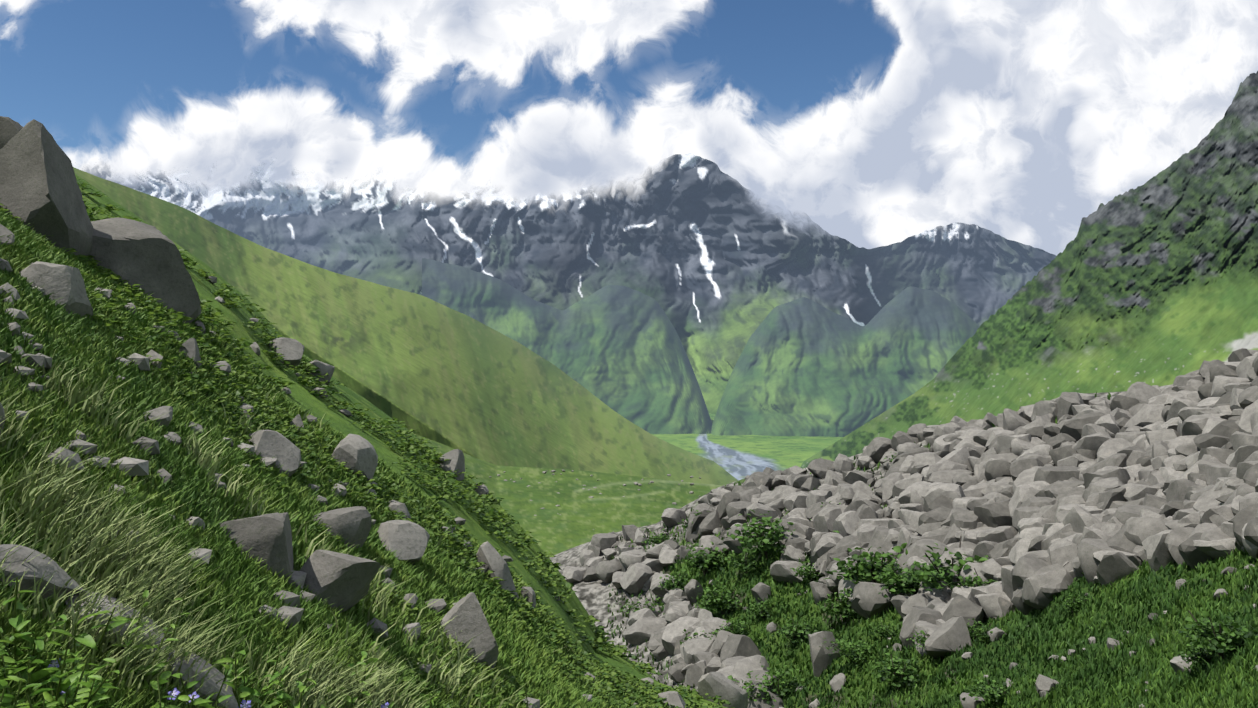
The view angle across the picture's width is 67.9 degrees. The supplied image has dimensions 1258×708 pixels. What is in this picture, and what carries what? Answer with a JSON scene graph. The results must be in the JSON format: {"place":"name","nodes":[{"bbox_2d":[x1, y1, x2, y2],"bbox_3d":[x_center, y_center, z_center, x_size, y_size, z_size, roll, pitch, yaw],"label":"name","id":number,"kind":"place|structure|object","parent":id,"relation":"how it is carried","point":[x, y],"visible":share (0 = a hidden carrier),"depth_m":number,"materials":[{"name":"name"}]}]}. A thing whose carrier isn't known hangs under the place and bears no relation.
{"place":"outdoors","nodes":[
{"label":"outdoors","id":0,"kind":"place"},
{"bbox_2d":[0,174,723,707],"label":"slope terrain","id":1,"kind":"structure","parent":0,"point":[300,394],"depth_m":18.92,"materials":[{"name":"green plant"}]},
{"bbox_2d":[0,178,733,707],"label":"herbs","id":2,"kind":"object","parent":1,"relation":"on","point":[72,684],"visible":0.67,"depth_m":11.96,"materials":[{"name":"green plant"}]},
{"bbox_2d":[47,658,388,707],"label":"wildflowers","id":3,"kind":"object","parent":2,"relation":"on","point":[247,705],"visible":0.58,"depth_m":3.93,"materials":[{"name":"plant"}]},
{"bbox_2d":[0,116,747,707],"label":"boulders","id":4,"kind":"object","parent":1,"relation":"on","point":[40,190],"visible":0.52,"depth_m":9.32,"materials":[{"name":"stone"}]},
{"bbox_2d":[73,167,737,484],"bbox_3d":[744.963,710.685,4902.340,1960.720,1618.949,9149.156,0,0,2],"label":"grassy hillside","id":5,"kind":"structure","parent":0,"point":[430,369],"depth_m":572.24,"materials":[{"name":"green plant"}]},
{"bbox_2d":[75,153,1055,413],"bbox_3d":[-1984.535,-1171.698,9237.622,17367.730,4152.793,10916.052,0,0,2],"label":"massif","id":6,"kind":"structure","parent":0,"point":[713,261],"depth_m":8475.94,"materials":[{"name":"grey stone"}]},
{"bbox_2d":[422,258,711,433],"bbox_3d":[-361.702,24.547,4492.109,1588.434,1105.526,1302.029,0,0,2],"label":"mountain foothill","id":7,"kind":"structure","parent":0,"point":[619,349],"depth_m":4599.18,"materials":[{"name":"green plant"}]},
{"bbox_2d":[414,434,723,555],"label":"meadow","id":8,"kind":"structure","parent":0,"point":[583,515],"depth_m":265.93,"materials":[{"name":"green plant"}]},
{"bbox_2d":[489,470,700,529],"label":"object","id":9,"kind":"object","parent":8,"relation":"on","point":[635,483],"visible":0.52,"depth_m":305.53,"materials":[{"name":"stone"}]},
{"bbox_2d":[0,0,1257,255],"label":"sky","id":10,"kind":"structure","parent":0,"point":[875,123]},
{"bbox_2d":[652,413,842,479],"bbox_3d":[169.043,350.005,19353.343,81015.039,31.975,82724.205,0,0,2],"label":"valley floor","id":11,"kind":"structure","parent":0,"point":[738,457],"depth_m":3460.20,"materials":[{"name":"green plant"}]},
{"bbox_2d":[711,286,979,436],"bbox_3d":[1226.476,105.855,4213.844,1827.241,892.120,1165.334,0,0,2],"label":"mountain foothill","id":12,"kind":"structure","parent":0,"point":[804,366],"depth_m":4266.17,"materials":[{"name":"green plant"}]},
{"bbox_2d":[549,350,1257,707],"bbox_3d":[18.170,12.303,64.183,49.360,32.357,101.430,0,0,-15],"label":"terrain boulder mound","id":13,"kind":"object","parent":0,"point":[593,598],"visible":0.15,"depth_m":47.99,"materials":[{"name":"green plant"}]},
{"bbox_2d":[619,453,1257,706],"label":"shrub mound","id":14,"kind":"object","parent":13,"relation":"on","point":[887,575],"visible":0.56,"depth_m":48.72,"materials":[{"name":"green plant"}]},
{"bbox_2d":[562,348,1257,707],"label":"boulder field","id":15,"kind":"structure","parent":0,"point":[1038,504],"depth_m":54.53,"materials":[{"name":"stone"}]},
{"bbox_2d":[800,71,1257,468],"bbox_3d":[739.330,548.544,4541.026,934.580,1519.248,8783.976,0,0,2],"label":"mountain terrain","id":16,"kind":"structure","parent":0,"point":[1152,281],"depth_m":512.50,"materials":[{"name":"green plant"}]}
]}

